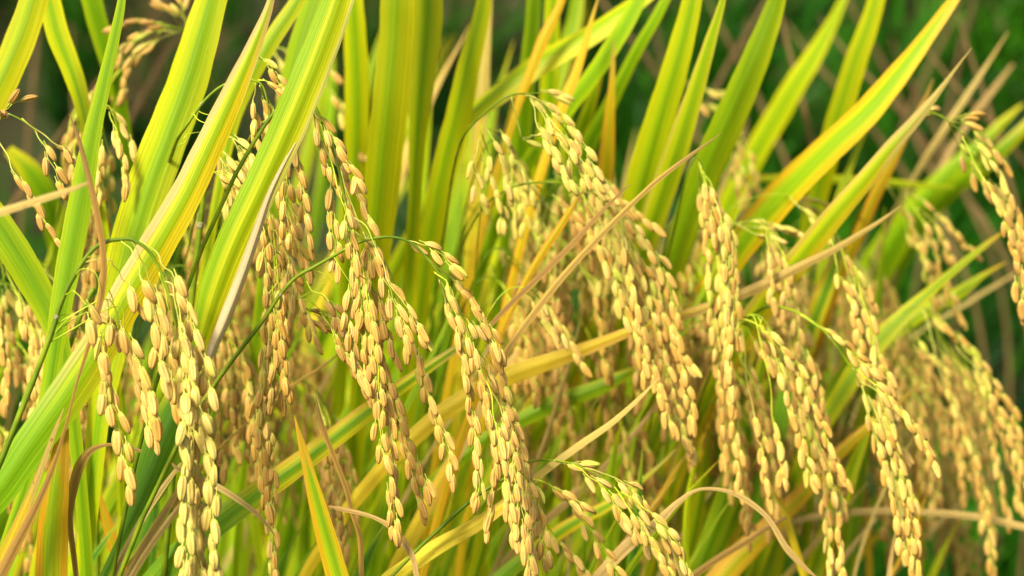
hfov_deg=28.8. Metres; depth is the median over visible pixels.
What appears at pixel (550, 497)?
rice leaf
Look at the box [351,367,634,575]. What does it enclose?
rice leaf
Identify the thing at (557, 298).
rice panicle
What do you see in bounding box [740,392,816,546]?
rice panicle
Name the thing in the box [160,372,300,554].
rice panicle
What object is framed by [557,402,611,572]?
rice leaf
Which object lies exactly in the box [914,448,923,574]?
rice leaf
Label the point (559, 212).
rice panicle
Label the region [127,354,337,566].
rice leaf
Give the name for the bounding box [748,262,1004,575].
rice leaf
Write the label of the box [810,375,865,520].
rice panicle
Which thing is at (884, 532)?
rice panicle
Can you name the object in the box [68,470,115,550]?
rice leaf
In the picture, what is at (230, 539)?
rice leaf
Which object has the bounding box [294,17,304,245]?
dead stalk
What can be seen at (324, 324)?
rice panicle
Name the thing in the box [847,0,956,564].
dead stalk
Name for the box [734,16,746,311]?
dead stalk
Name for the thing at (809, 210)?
rice panicle
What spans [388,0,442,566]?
rice leaf
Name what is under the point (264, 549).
rice leaf
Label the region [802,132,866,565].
rice leaf
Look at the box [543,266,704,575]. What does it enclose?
rice panicle
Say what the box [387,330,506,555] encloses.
rice leaf
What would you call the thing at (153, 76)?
dead stalk
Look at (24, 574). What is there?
rice leaf
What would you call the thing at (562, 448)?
rice panicle
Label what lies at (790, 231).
rice panicle
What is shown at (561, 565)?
rice leaf
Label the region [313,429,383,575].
rice leaf
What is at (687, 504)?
rice leaf
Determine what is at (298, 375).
rice panicle
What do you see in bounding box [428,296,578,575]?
rice leaf
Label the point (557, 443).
rice leaf
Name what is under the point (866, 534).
rice leaf
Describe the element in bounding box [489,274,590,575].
rice leaf
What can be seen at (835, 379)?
rice leaf
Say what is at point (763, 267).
rice panicle
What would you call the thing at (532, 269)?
rice leaf
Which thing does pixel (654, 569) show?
rice leaf
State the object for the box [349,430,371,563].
rice leaf
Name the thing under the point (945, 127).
rice leaf
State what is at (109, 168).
rice panicle
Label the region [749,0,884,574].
rice leaf
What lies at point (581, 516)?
rice panicle
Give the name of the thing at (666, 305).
rice panicle
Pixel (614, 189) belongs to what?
rice panicle
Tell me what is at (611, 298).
rice panicle
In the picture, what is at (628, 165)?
rice leaf
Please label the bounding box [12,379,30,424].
rice culm
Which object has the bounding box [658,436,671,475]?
leaf
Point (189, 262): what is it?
rice panicle
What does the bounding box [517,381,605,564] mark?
rice panicle
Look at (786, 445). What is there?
rice panicle
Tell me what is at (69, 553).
rice leaf
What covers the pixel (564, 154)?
rice leaf
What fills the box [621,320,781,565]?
rice panicle
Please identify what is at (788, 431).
rice panicle
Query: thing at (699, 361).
rice panicle
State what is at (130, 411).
rice panicle
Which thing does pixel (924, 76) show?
dead stalk
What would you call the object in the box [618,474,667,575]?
rice leaf
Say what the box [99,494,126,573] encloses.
rice leaf
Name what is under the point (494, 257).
rice leaf
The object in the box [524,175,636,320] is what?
rice panicle
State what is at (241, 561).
rice leaf
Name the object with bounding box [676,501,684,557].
rice leaf
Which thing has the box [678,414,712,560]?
rice leaf
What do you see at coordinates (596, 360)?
rice panicle
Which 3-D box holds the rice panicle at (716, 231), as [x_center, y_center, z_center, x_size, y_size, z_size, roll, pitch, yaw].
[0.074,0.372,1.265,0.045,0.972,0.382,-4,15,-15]
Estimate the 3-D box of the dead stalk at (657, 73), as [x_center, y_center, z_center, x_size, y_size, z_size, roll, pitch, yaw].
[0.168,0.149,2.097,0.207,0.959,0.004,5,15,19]
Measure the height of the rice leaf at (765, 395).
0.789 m
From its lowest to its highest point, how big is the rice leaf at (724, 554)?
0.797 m
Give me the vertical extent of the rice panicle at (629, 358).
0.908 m
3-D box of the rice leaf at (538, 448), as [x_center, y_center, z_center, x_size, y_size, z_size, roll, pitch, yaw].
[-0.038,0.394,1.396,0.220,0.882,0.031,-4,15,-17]
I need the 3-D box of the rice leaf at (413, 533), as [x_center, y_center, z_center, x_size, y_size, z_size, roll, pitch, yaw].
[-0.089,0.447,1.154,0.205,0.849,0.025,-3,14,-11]
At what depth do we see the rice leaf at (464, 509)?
1.10 m
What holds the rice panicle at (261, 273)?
on the ground at (12, 130)
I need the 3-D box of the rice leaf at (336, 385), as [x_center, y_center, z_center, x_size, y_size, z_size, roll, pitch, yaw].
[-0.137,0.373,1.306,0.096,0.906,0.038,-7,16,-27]
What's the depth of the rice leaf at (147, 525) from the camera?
1.19 m
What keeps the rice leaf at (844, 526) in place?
on the ground at (12, 130)
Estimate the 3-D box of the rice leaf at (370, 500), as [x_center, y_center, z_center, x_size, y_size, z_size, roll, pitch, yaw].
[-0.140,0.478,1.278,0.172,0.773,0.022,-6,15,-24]
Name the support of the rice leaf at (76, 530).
on the ground at (12, 130)
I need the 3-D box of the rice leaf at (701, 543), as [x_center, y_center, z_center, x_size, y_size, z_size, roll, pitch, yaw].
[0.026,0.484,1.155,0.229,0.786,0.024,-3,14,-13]
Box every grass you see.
[0,0,1023,203]
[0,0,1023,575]
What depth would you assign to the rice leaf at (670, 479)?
1.11 m
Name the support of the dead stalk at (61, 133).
on the ground at (12, 130)
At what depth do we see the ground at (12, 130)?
3.58 m
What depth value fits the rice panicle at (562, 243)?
1.15 m
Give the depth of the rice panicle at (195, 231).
1.23 m
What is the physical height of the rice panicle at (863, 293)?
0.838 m
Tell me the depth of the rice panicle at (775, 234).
1.24 m
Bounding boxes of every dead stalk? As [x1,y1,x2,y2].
[7,32,39,431]
[8,0,166,205]
[18,20,186,575]
[71,21,79,520]
[157,0,276,558]
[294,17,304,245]
[600,0,758,282]
[649,2,701,253]
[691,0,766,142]
[707,0,818,536]
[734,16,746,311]
[781,17,837,447]
[786,21,989,575]
[818,16,1020,301]
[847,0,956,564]
[850,0,960,277]
[872,0,974,554]
[890,37,1010,554]
[927,50,1023,164]
[956,6,1023,575]
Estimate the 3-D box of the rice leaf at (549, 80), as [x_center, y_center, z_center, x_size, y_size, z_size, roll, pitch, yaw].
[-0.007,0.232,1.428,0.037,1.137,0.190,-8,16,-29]
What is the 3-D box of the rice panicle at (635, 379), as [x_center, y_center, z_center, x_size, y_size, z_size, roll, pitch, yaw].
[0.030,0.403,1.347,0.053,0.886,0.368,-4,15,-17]
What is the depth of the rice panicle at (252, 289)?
1.31 m
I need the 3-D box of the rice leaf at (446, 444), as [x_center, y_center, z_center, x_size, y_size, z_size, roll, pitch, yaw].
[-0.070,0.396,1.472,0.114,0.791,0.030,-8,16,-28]
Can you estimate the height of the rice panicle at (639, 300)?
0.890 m
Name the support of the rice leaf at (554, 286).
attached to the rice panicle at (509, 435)
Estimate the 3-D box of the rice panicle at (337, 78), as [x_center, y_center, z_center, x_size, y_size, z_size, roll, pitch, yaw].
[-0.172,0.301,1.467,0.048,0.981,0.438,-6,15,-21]
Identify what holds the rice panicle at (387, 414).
on the ground at (12, 130)
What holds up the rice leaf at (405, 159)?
on the ground at (12, 130)
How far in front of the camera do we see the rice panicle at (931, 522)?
1.32 m
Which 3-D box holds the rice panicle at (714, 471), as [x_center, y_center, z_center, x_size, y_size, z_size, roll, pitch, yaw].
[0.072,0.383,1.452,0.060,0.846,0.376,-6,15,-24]
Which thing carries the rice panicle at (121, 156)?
on the ground at (12, 130)
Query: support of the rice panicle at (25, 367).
on the ground at (12, 130)
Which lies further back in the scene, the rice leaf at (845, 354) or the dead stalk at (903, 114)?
the dead stalk at (903, 114)
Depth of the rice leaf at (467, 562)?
1.19 m
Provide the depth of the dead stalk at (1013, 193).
1.63 m
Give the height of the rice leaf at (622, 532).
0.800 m
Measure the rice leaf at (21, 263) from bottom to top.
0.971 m
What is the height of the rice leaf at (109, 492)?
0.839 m
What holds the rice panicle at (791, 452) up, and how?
on the ground at (12, 130)
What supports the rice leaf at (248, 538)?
on the ground at (12, 130)
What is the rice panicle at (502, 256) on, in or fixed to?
on the ground at (12, 130)
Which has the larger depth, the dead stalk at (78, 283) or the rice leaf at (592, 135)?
the dead stalk at (78, 283)
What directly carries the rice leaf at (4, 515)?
on the ground at (12, 130)
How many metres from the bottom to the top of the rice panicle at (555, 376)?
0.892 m
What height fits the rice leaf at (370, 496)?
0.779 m
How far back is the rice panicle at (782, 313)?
1.12 m
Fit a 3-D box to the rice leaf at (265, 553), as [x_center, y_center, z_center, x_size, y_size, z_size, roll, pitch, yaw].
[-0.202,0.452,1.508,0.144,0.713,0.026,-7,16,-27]
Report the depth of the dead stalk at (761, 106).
2.02 m
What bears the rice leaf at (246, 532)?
on the ground at (12, 130)
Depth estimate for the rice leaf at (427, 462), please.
1.21 m
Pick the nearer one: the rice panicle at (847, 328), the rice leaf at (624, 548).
the rice leaf at (624, 548)
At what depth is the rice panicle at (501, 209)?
1.01 m
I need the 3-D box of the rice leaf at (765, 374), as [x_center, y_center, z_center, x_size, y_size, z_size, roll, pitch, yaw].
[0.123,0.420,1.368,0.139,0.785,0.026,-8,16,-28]
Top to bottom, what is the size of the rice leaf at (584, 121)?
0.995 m
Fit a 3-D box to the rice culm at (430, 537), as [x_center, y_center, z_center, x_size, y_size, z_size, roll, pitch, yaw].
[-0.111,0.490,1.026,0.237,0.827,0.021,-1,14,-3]
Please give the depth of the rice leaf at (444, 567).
1.23 m
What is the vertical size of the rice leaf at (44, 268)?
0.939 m
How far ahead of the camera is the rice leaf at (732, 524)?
1.21 m
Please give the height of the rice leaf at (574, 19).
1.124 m
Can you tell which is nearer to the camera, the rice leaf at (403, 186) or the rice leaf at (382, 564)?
the rice leaf at (382, 564)
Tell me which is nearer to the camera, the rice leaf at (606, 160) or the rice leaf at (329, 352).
the rice leaf at (606, 160)
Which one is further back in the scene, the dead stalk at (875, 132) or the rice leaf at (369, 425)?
the dead stalk at (875, 132)
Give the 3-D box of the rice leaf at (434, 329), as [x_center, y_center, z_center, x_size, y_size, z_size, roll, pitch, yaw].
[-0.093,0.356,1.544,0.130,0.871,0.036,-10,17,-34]
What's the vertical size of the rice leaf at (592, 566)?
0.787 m
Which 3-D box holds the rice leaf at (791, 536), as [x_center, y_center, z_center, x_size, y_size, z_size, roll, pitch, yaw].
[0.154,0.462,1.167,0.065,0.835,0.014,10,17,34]
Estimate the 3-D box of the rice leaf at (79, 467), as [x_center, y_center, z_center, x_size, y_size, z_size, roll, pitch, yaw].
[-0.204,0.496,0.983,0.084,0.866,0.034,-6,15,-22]
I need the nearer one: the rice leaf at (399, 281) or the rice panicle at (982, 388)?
the rice panicle at (982, 388)
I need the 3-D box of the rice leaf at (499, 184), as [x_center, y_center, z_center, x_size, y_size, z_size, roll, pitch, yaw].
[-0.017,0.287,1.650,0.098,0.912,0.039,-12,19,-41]
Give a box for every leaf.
[0,0,48,117]
[0,0,125,546]
[0,0,273,513]
[0,114,106,575]
[0,182,87,215]
[0,185,70,372]
[0,202,93,575]
[0,327,20,415]
[0,408,63,561]
[0,448,51,541]
[4,361,27,431]
[5,146,72,310]
[7,456,50,575]
[13,507,40,575]
[23,526,31,575]
[29,451,69,575]
[35,428,68,575]
[43,0,124,532]
[68,436,139,575]
[68,443,140,575]
[68,449,110,567]
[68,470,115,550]
[69,287,94,348]
[76,0,226,575]
[76,514,77,546]
[81,0,132,498]
[93,518,121,563]
[99,373,190,575]
[99,481,126,542]
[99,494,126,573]
[100,520,116,570]
[100,523,117,572]
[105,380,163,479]
[115,462,181,575]
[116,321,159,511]
[123,487,177,575]
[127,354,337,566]
[127,488,167,563]
[129,501,180,575]
[131,511,151,556]
[136,387,224,575]
[143,335,474,575]
[148,501,159,568]
[153,360,162,553]
[160,497,163,511]
[161,189,206,575]
[170,0,305,545]
[171,462,275,536]
[176,254,328,537]
[176,329,230,575]
[191,0,353,381]
[204,505,211,566]
[217,258,337,554]
[218,274,329,496]
[219,253,324,565]
[221,245,334,503]
[221,388,279,575]
[223,546,233,571]
[228,332,330,575]
[231,0,320,575]
[234,271,252,575]
[236,75,329,493]
[239,315,259,575]
[239,520,243,575]
[243,200,425,575]
[243,372,334,559]
[243,435,287,565]
[243,519,248,560]
[248,509,261,575]
[250,513,266,575]
[253,334,396,575]
[256,286,442,575]
[261,401,305,575]
[263,246,334,548]
[264,512,280,575]
[275,361,335,554]
[278,387,305,575]
[278,510,309,571]
[284,300,442,575]
[286,419,374,575]
[288,62,334,325]
[291,399,350,575]
[292,178,408,440]
[294,264,468,575]
[294,415,348,575]
[299,206,899,575]
[299,466,314,575]
[306,36,448,413]
[313,334,333,542]
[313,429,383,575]
[316,298,342,575]
[316,398,363,575]
[316,427,388,575]
[328,506,418,575]
[334,37,378,361]
[335,0,369,423]
[343,25,469,495]
[343,496,368,557]
[344,0,414,569]
[345,141,465,405]
[346,269,403,390]
[347,458,404,575]
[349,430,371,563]
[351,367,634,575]
[352,520,386,575]
[363,463,405,575]
[364,232,445,524]
[365,481,381,512]
[366,115,408,520]
[367,392,434,503]
[376,215,451,438]
[377,474,388,498]
[378,425,388,575]
[381,377,659,575]
[382,241,535,555]
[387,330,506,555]
[387,338,527,569]
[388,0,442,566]
[401,334,428,534]
[409,0,490,429]
[409,482,409,575]
[410,429,475,575]
[417,239,441,394]
[418,109,430,245]
[419,0,565,570]
[419,191,582,575]
[425,440,429,480]
[427,371,451,575]
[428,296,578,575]
[429,465,459,575]
[429,504,440,575]
[431,339,506,575]
[434,170,464,399]
[435,33,454,80]
[438,0,646,467]
[440,0,491,566]
[440,373,476,555]
[441,389,520,575]
[445,200,464,457]
[448,379,539,575]
[454,0,597,575]
[465,70,479,357]
[467,427,499,575]
[470,0,651,124]
[471,41,513,379]
[477,118,494,307]
[479,0,540,477]
[480,218,489,344]
[481,183,502,467]
[481,361,573,575]
[483,362,579,575]
[484,504,519,564]
[485,407,579,575]
[488,184,630,327]
[488,483,499,573]
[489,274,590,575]
[491,449,675,575]
[492,95,515,401]
[493,133,720,376]
[497,0,584,423]
[499,403,657,567]
[500,345,535,499]
[512,0,559,396]
[516,429,593,575]
[524,478,543,571]
[533,0,669,346]
[537,78,601,381]
[538,180,575,536]
[538,398,600,575]
[545,415,588,495]
[550,0,701,575]
[550,493,601,575]
[557,40,614,524]
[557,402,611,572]
[557,470,585,575]
[558,0,588,502]
[559,482,573,560]
[562,380,625,575]
[562,456,655,575]
[567,451,578,575]
[574,177,751,575]
[582,447,585,571]
[585,0,725,502]
[586,415,673,569]
[589,508,621,573]
[592,126,746,574]
[592,487,815,575]
[599,412,672,566]
[600,344,627,463]
[600,418,622,575]
[615,389,634,565]
[615,423,638,547]
[618,454,685,545]
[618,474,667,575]
[620,477,675,543]
[621,129,635,197]
[625,0,958,472]
[625,338,642,404]
[625,457,721,575]
[626,446,642,575]
[631,216,672,400]
[633,0,785,411]
[633,408,686,509]
[638,561,641,575]
[641,443,664,568]
[642,48,971,575]
[645,411,655,430]
[649,443,657,575]
[652,560,657,575]
[656,473,722,575]
[660,509,682,575]
[670,325,766,542]
[672,491,679,540]
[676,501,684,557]
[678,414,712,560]
[683,426,707,568]
[683,459,756,575]
[683,469,692,504]
[684,329,767,575]
[686,411,698,474]
[693,516,786,575]
[695,0,846,283]
[698,343,793,540]
[705,433,721,509]
[705,482,742,575]
[706,375,927,575]
[715,352,771,493]
[726,524,742,548]
[739,239,844,575]
[740,175,954,188]
[744,346,857,575]
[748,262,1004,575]
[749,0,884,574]
[749,233,1000,575]
[751,383,807,575]
[760,438,809,575]
[763,383,767,400]
[782,104,1022,574]
[782,482,867,575]
[784,508,1023,529]
[794,337,851,524]
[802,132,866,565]
[807,415,873,575]
[809,32,1007,556]
[812,79,933,360]
[823,477,893,575]
[824,514,876,574]
[824,529,840,575]
[825,503,889,575]
[833,121,1023,546]
[836,63,1013,484]
[836,402,862,575]
[842,207,884,575]
[842,272,1015,410]
[852,437,913,575]
[853,424,992,567]
[866,489,872,575]
[886,533,895,575]
[892,477,931,575]
[893,478,989,575]
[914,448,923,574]
[928,518,960,575]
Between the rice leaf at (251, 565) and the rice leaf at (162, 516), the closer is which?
the rice leaf at (162, 516)
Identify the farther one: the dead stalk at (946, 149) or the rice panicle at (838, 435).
the dead stalk at (946, 149)
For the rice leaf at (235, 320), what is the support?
on the ground at (12, 130)
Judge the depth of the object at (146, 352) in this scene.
1.94 m
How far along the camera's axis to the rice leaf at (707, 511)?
1.28 m
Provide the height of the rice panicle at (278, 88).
1.012 m
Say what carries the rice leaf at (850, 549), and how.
on the ground at (12, 130)
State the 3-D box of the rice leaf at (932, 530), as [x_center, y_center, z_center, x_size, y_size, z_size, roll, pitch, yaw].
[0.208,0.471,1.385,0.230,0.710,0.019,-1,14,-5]
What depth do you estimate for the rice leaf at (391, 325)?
1.59 m
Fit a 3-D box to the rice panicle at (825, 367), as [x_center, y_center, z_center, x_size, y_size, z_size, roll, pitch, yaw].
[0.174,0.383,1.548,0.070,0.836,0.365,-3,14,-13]
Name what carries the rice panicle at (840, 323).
on the ground at (12, 130)
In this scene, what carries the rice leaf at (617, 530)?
on the ground at (12, 130)
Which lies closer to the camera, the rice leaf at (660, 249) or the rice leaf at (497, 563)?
the rice leaf at (497, 563)
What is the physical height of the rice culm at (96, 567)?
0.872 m
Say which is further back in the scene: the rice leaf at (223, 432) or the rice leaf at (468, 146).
the rice leaf at (468, 146)
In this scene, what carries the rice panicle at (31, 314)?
on the ground at (12, 130)
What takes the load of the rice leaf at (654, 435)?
on the ground at (12, 130)
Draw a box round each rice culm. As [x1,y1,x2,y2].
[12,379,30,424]
[93,512,99,575]
[390,471,520,575]
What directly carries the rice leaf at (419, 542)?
on the ground at (12, 130)
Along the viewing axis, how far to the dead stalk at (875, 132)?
2.09 m
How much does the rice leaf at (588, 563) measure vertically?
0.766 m
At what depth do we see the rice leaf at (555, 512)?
1.11 m
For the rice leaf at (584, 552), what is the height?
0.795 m
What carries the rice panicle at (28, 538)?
on the ground at (12, 130)
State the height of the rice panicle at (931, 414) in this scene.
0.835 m
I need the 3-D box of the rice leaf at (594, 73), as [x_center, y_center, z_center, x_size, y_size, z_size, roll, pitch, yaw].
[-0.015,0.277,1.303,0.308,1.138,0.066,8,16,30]
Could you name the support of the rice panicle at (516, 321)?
on the ground at (12, 130)
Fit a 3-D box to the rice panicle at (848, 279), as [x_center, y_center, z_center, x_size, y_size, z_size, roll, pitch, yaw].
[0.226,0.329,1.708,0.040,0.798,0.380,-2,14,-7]
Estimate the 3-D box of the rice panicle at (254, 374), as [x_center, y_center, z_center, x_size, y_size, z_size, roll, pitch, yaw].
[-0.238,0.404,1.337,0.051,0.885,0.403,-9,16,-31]
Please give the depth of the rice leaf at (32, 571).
1.05 m
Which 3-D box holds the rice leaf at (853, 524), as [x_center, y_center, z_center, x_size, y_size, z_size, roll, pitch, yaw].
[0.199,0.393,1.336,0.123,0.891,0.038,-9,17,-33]
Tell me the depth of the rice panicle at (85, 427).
1.31 m
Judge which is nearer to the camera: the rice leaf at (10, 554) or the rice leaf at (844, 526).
the rice leaf at (10, 554)
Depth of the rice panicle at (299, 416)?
1.19 m
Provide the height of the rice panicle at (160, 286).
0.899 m
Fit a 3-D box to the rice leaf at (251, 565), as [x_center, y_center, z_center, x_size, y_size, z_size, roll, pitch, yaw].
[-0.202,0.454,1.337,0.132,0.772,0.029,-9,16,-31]
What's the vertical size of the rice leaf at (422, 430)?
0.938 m
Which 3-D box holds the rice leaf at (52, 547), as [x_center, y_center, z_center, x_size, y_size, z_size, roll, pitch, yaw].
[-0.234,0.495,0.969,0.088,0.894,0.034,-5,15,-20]
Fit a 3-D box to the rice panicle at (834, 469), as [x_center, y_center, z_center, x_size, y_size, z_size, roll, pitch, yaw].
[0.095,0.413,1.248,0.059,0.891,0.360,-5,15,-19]
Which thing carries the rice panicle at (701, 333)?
on the ground at (12, 130)
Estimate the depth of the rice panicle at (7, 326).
1.03 m
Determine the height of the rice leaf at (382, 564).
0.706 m
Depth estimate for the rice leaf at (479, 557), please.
1.04 m
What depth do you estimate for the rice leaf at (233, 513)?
0.98 m
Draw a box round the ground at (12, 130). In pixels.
[0,0,1023,574]
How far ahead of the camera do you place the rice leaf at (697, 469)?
1.34 m
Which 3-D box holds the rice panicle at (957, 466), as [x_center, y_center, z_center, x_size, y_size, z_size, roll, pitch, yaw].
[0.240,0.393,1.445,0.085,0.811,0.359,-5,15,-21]
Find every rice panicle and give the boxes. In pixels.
[0,89,76,247]
[0,237,222,575]
[0,260,40,419]
[0,261,87,438]
[0,263,40,369]
[0,283,69,450]
[0,424,33,574]
[9,286,86,425]
[12,316,105,487]
[15,338,52,471]
[34,332,166,547]
[35,108,98,543]
[61,0,234,575]
[69,263,223,481]
[74,105,136,531]
[90,128,116,304]
[101,57,286,494]
[104,265,258,490]
[111,106,458,575]
[117,236,552,575]
[117,297,274,530]
[131,212,304,554]
[134,190,298,547]
[154,205,256,376]
[154,270,181,378]
[159,232,262,403]
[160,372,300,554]
[172,183,205,272]
[175,133,267,300]
[184,229,201,305]
[200,323,316,500]
[200,369,260,517]
[204,331,256,485]
[205,47,286,477]
[210,318,324,437]
[220,121,315,285]
[221,290,372,569]
[225,330,332,556]
[230,378,360,575]
[242,335,283,460]
[248,210,322,575]
[272,282,300,418]
[313,69,365,162]
[410,89,619,523]
[412,181,702,517]
[412,352,567,570]
[415,411,537,575]
[418,200,543,484]
[423,276,559,478]
[427,255,545,427]
[428,211,523,436]
[429,247,569,475]
[434,160,548,401]
[437,308,562,490]
[441,137,540,388]
[444,291,577,471]
[447,478,626,575]
[450,287,592,527]
[456,125,522,481]
[467,459,693,575]
[471,225,619,387]
[473,178,573,344]
[478,233,574,377]
[485,180,609,465]
[489,189,573,322]
[491,161,586,294]
[493,201,592,403]
[501,307,646,503]
[511,254,618,397]
[513,171,630,402]
[515,159,634,406]
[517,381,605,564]
[519,394,678,575]
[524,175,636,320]
[535,294,696,536]
[538,210,663,383]
[540,175,597,273]
[541,196,621,300]
[543,264,679,495]
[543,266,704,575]
[544,263,677,407]
[545,190,615,323]
[572,399,659,519]
[582,223,736,478]
[585,261,743,498]
[604,287,715,447]
[611,294,748,487]
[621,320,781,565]
[626,222,702,428]
[633,156,745,506]
[647,278,717,423]
[655,301,811,472]
[656,347,788,538]
[658,314,853,575]
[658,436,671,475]
[663,399,775,555]
[665,300,790,449]
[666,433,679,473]
[674,81,724,122]
[675,219,803,451]
[676,217,813,521]
[677,194,832,531]
[678,204,815,516]
[682,251,793,510]
[685,132,761,295]
[688,305,940,575]
[696,218,795,451]
[707,327,720,431]
[738,326,829,447]
[739,374,804,540]
[740,248,827,404]
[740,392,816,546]
[755,242,796,345]
[767,232,900,422]
[780,220,898,401]
[785,106,1023,571]
[792,182,982,563]
[792,341,996,575]
[795,404,912,575]
[797,324,840,448]
[807,256,860,348]
[810,241,888,385]
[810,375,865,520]
[814,312,949,539]
[814,413,965,575]
[821,306,1023,575]
[824,327,997,573]
[829,363,960,524]
[830,377,936,540]
[833,244,908,445]
[835,348,926,490]
[843,399,898,568]
[844,449,981,575]
[859,248,913,371]
[901,328,991,521]
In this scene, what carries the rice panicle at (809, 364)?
on the ground at (12, 130)
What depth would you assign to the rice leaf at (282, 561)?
1.09 m
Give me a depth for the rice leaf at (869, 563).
1.28 m
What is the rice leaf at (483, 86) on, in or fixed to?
on the ground at (12, 130)
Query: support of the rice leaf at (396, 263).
on the ground at (12, 130)
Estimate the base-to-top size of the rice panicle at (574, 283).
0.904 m
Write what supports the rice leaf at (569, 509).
on the ground at (12, 130)
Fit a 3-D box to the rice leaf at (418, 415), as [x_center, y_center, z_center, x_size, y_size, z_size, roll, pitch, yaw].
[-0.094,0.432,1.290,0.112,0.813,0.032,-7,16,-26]
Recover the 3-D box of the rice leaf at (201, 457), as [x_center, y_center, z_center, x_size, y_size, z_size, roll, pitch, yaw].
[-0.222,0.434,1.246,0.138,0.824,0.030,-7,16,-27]
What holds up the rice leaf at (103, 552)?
on the ground at (12, 130)
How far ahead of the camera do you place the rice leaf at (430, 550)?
0.95 m
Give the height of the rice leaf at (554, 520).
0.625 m
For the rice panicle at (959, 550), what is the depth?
1.37 m
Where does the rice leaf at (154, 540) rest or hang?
on the ground at (12, 130)
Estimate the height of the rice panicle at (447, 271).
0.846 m
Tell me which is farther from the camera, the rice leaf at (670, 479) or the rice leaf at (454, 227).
the rice leaf at (454, 227)
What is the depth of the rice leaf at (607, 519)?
1.09 m
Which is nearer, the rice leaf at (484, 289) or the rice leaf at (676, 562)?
the rice leaf at (676, 562)
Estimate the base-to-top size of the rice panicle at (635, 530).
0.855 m
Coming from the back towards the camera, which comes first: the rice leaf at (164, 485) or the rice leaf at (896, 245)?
the rice leaf at (896, 245)
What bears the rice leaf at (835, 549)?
on the ground at (12, 130)
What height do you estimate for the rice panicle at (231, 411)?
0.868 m
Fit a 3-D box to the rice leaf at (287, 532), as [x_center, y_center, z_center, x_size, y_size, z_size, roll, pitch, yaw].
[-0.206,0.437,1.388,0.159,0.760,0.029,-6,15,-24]
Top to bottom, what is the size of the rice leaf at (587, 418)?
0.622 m
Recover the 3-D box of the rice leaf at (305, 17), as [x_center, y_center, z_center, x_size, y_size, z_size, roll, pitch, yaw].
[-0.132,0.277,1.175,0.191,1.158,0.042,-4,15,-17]
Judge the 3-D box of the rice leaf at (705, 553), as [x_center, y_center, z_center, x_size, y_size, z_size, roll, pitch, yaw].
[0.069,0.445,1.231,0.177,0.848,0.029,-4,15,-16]
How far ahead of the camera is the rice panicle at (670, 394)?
1.01 m
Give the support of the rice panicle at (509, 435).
on the ground at (12, 130)
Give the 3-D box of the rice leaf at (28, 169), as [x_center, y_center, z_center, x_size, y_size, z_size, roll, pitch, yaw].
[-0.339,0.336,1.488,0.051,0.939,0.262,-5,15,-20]
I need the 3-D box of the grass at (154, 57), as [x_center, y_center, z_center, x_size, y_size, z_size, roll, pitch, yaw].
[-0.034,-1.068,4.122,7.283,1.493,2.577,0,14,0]
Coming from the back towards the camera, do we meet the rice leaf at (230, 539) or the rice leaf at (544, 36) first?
the rice leaf at (230, 539)
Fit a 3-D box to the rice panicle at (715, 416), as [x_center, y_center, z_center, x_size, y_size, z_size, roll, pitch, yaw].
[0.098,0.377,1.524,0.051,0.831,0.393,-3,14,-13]
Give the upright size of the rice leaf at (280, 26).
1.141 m
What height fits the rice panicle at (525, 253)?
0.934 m
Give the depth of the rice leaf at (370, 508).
1.44 m
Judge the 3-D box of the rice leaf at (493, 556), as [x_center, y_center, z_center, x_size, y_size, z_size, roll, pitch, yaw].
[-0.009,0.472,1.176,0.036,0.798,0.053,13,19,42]
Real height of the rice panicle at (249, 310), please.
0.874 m
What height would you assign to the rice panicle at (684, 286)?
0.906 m
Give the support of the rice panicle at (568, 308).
on the ground at (12, 130)
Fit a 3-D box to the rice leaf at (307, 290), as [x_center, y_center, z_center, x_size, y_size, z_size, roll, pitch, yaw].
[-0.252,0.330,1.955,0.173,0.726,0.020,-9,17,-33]
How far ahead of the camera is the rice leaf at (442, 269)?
1.51 m
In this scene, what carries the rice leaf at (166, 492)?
on the ground at (12, 130)
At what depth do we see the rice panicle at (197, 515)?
0.86 m
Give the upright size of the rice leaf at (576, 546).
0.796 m
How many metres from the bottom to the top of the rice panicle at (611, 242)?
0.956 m
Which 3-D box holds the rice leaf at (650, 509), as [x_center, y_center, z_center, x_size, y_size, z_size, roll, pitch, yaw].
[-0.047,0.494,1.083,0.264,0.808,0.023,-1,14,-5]
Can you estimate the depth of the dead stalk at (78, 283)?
1.89 m
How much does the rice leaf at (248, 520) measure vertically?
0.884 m
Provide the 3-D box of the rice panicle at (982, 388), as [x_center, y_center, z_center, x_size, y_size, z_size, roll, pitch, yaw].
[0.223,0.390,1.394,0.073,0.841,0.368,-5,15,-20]
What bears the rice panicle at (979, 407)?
on the ground at (12, 130)
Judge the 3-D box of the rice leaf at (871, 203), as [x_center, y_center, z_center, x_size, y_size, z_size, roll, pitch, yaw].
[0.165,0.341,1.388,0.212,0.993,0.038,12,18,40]
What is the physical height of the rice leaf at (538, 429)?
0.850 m
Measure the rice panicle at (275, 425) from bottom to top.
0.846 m
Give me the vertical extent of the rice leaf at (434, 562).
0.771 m
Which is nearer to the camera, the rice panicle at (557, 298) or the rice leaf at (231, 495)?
the rice leaf at (231, 495)
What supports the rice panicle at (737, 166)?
on the ground at (12, 130)
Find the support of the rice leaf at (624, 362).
on the ground at (12, 130)
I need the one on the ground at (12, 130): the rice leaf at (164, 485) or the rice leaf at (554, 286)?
the rice leaf at (164, 485)
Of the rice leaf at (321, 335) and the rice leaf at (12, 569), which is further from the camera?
the rice leaf at (321, 335)
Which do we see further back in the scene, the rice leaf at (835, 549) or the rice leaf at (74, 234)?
the rice leaf at (835, 549)
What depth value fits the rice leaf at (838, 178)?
1.39 m

